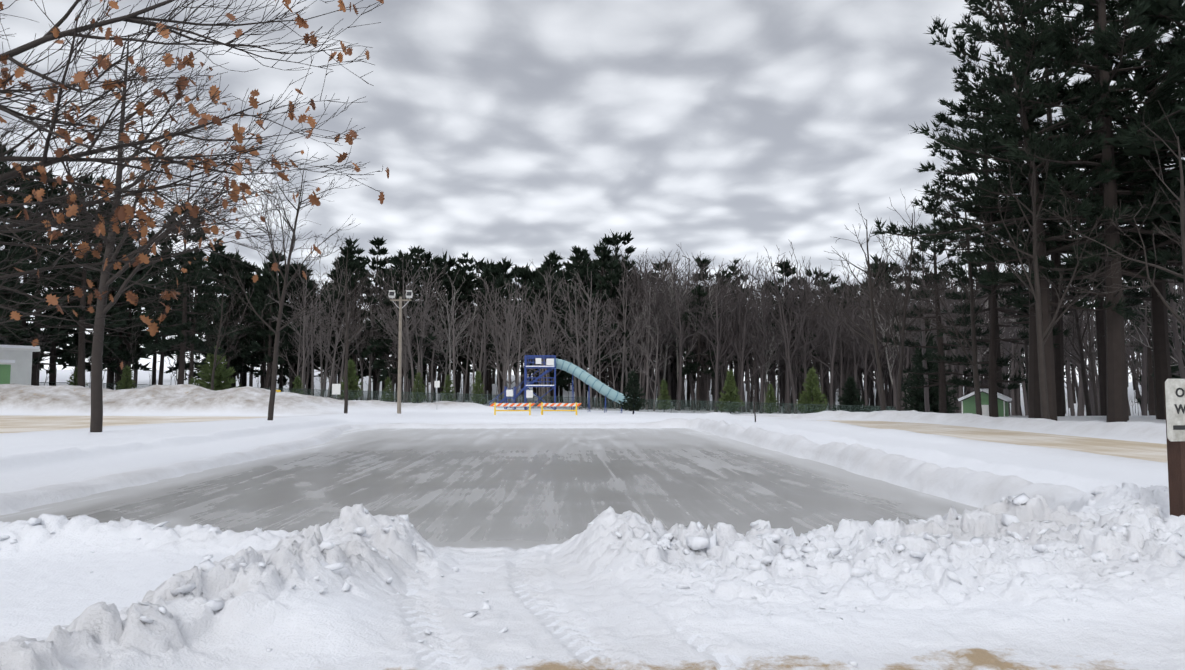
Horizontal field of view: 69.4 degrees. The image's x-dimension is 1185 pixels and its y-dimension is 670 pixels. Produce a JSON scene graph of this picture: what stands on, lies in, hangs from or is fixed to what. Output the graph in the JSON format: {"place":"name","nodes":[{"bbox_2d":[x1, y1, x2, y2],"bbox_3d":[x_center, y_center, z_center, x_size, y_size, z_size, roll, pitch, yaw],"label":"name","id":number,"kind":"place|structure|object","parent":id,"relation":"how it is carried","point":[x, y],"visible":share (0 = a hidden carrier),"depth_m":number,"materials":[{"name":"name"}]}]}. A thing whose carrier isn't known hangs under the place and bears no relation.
{"place":"outdoors","nodes":[
{"label":"outdoors","id":0,"kind":"place"},
{"bbox_2d":[0,416,263,432],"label":"road","id":1,"kind":"structure","parent":0,"point":[13,424],"depth_m":47.79,"materials":[{"name":"beige snow"}]},
{"bbox_2d":[0,428,977,548],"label":"ice rink","id":2,"kind":"structure","parent":0,"point":[517,488],"depth_m":14.40,"materials":[{"name":"grey ice"}]},
{"bbox_2d":[0,370,1168,669],"bbox_3d":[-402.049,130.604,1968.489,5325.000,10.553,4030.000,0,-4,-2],"label":"snow ground","id":3,"kind":"structure","parent":0,"point":[44,468],"depth_m":27.35,"materials":[{"name":"white snow"}]},
{"bbox_2d":[0,345,39,384],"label":"building","id":4,"kind":"structure","parent":3,"relation":"on","point":[15,364],"depth_m":84.20,"materials":[{"name":"white paint"}]},
{"bbox_2d":[45,22,333,431],"bbox_3d":[-15.519,-4.109,30.989,7.838,15.744,8.835,-3,-5,39],"label":"oak tree","id":5,"kind":"object","parent":3,"relation":"on","point":[96,422],"visible":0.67,"depth_m":30.35,"materials":[{"name":"brown plant"}]},
{"bbox_2d":[0,0,388,369],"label":"oak tree","id":6,"kind":"object","parent":3,"relation":"on","point":[125,213],"visible":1,"depth_m":13.28,"materials":[{"name":"brown plant"}]},
{"bbox_2d":[200,268,261,389],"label":"maple tree","id":7,"kind":"object","parent":3,"relation":"on","point":[216,354],"visible":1,"depth_m":72.41,"materials":[{"name":"brown plant"}]},
{"bbox_2d":[207,143,364,419],"bbox_3d":[-15.133,-2.749,41.917,7.838,14.462,6.032,-2,-4,30],"label":"maple tree","id":8,"kind":"object","parent":3,"relation":"on","point":[275,361],"visible":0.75,"depth_m":42.14,"materials":[{"name":"brown plant"}]},
{"bbox_2d":[323,235,389,412],"bbox_3d":[-16.056,-0.888,59.027,4.404,13.193,8.011,2,-4,-25],"label":"maple tree","id":9,"kind":"object","parent":3,"relation":"on","point":[346,344],"visible":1,"depth_m":59.23,"materials":[{"name":"brown plant"}]},
{"bbox_2d":[389,290,412,413],"bbox_3d":[-13.849,1.353,61.535,1.680,9.139,0.432,0,-4,-2],"label":"floodlight pole","id":10,"kind":"object","parent":3,"relation":"on","point":[409,294],"visible":0.98,"depth_m":61.58,"materials":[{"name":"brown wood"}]},
{"bbox_2d":[434,381,439,409],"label":"sign post","id":11,"kind":"object","parent":3,"relation":"on","point":[437,384],"visible":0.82,"depth_m":65.45,"materials":[{"name":"silver metal"}]},
{"bbox_2d":[67,345,827,413],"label":"small evergreen trees","id":12,"kind":"object","parent":3,"relation":"on","point":[813,396],"visible":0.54,"depth_m":117.68,"materials":[{"name":"green plant"}]},
{"bbox_2d":[31,382,895,413],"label":"pool fence","id":13,"kind":"object","parent":3,"relation":"on","point":[703,406],"visible":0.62,"depth_m":114.65,"materials":[{"name":"grey"}]},
{"bbox_2d":[266,253,671,409],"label":"bare trees","id":14,"kind":"object","parent":3,"relation":"on","point":[506,360],"visible":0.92,"depth_m":126.94,"materials":[{"name":"grey plant"}]},
{"bbox_2d":[489,402,534,414],"bbox_3d":[-5.059,4.724,54.127,2.920,0.916,0.652,0,-4,-5],"label":"barricade","id":15,"kind":"object","parent":3,"relation":"on","point":[495,404],"visible":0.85,"depth_m":54.06,"materials":[{"name":"orange"}]},
{"bbox_2d":[537,402,581,414],"bbox_3d":[-2.127,4.770,54.722,2.920,0.916,0.654,0,-4,3],"label":"barricade","id":16,"kind":"object","parent":3,"relation":"on","point":[542,404],"visible":0.94,"depth_m":54.67,"materials":[{"name":"orange"}]},
{"bbox_2d":[489,355,638,412],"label":"playground slide","id":17,"kind":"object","parent":3,"relation":"on","point":[590,380],"depth_m":103.23,"materials":[{"name":"blue paint"}]},
{"bbox_2d":[0,0,1184,415],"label":"evergreen trees","id":18,"kind":"object","parent":3,"relation":"on","point":[176,324],"visible":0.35,"depth_m":129.32,"materials":[{"name":"green plant"}]},
{"bbox_2d":[0,239,1184,415],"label":"tree trunks","id":19,"kind":"object","parent":3,"relation":"on","point":[831,348],"visible":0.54,"depth_m":133.38,"materials":[{"name":"grey plant"}]},
{"bbox_2d":[745,345,755,421],"bbox_3d":[7.200,2.285,38.926,0.510,3.777,0.344,-1,-4,8],"label":"sapling tree","id":20,"kind":"object","parent":3,"relation":"on","point":[752,391],"visible":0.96,"depth_m":38.87,"materials":[{"name":"brown plant"}]},
{"bbox_2d":[618,318,960,413],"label":"spruce trees","id":21,"kind":"object","parent":3,"relation":"on","point":[633,402],"visible":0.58,"depth_m":95.37,"materials":[{"name":"green plant"}]},
{"bbox_2d":[419,252,1184,412],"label":"bare trees","id":22,"kind":"object","parent":3,"relation":"on","point":[449,350],"visible":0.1,"depth_m":134.21,"materials":[{"name":"grey plant"}]},
{"bbox_2d":[958,389,1011,416],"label":"green shed","id":23,"kind":"structure","parent":3,"relation":"on","point":[968,403],"depth_m":51.37,"materials":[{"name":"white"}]},
{"bbox_2d":[808,96,1184,418],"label":"bare trees","id":24,"kind":"object","parent":3,"relation":"on","point":[1041,338],"visible":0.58,"depth_m":48.31,"materials":[{"name":"brown plant"}]},
{"bbox_2d":[871,0,1184,421],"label":"pine trees","id":25,"kind":"object","parent":3,"relation":"on","point":[1106,103],"visible":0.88,"depth_m":41.20,"materials":[{"name":"green plant"}]},
{"bbox_2d":[1164,379,1184,516],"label":"one way sign","id":26,"kind":"object","parent":3,"relation":"on","point":[1174,391],"visible":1,"depth_m":7.82,"materials":[{"name":"brown wood"}]},
{"bbox_2d":[0,482,1184,669],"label":"snowbank","id":27,"kind":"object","parent":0,"point":[924,613],"depth_m":6.04,"materials":[{"name":"white snow"}]},
{"bbox_2d":[0,489,1184,669],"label":"snow chunks","id":28,"kind":"object","parent":27,"relation":"on","point":[692,543],"visible":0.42,"depth_m":7.12,"materials":[{"name":"white snow"}]},
{"bbox_2d":[0,0,1184,381],"label":"sky","id":29,"kind":"structure","parent":0,"point":[520,131],"materials":[{"name":"grey"}]},
{"bbox_2d":[817,420,1167,462],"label":"road","id":30,"kind":"structure","parent":0,"point":[1156,452],"depth_m":29.48,"materials":[{"name":"beige snow"}]}
]}

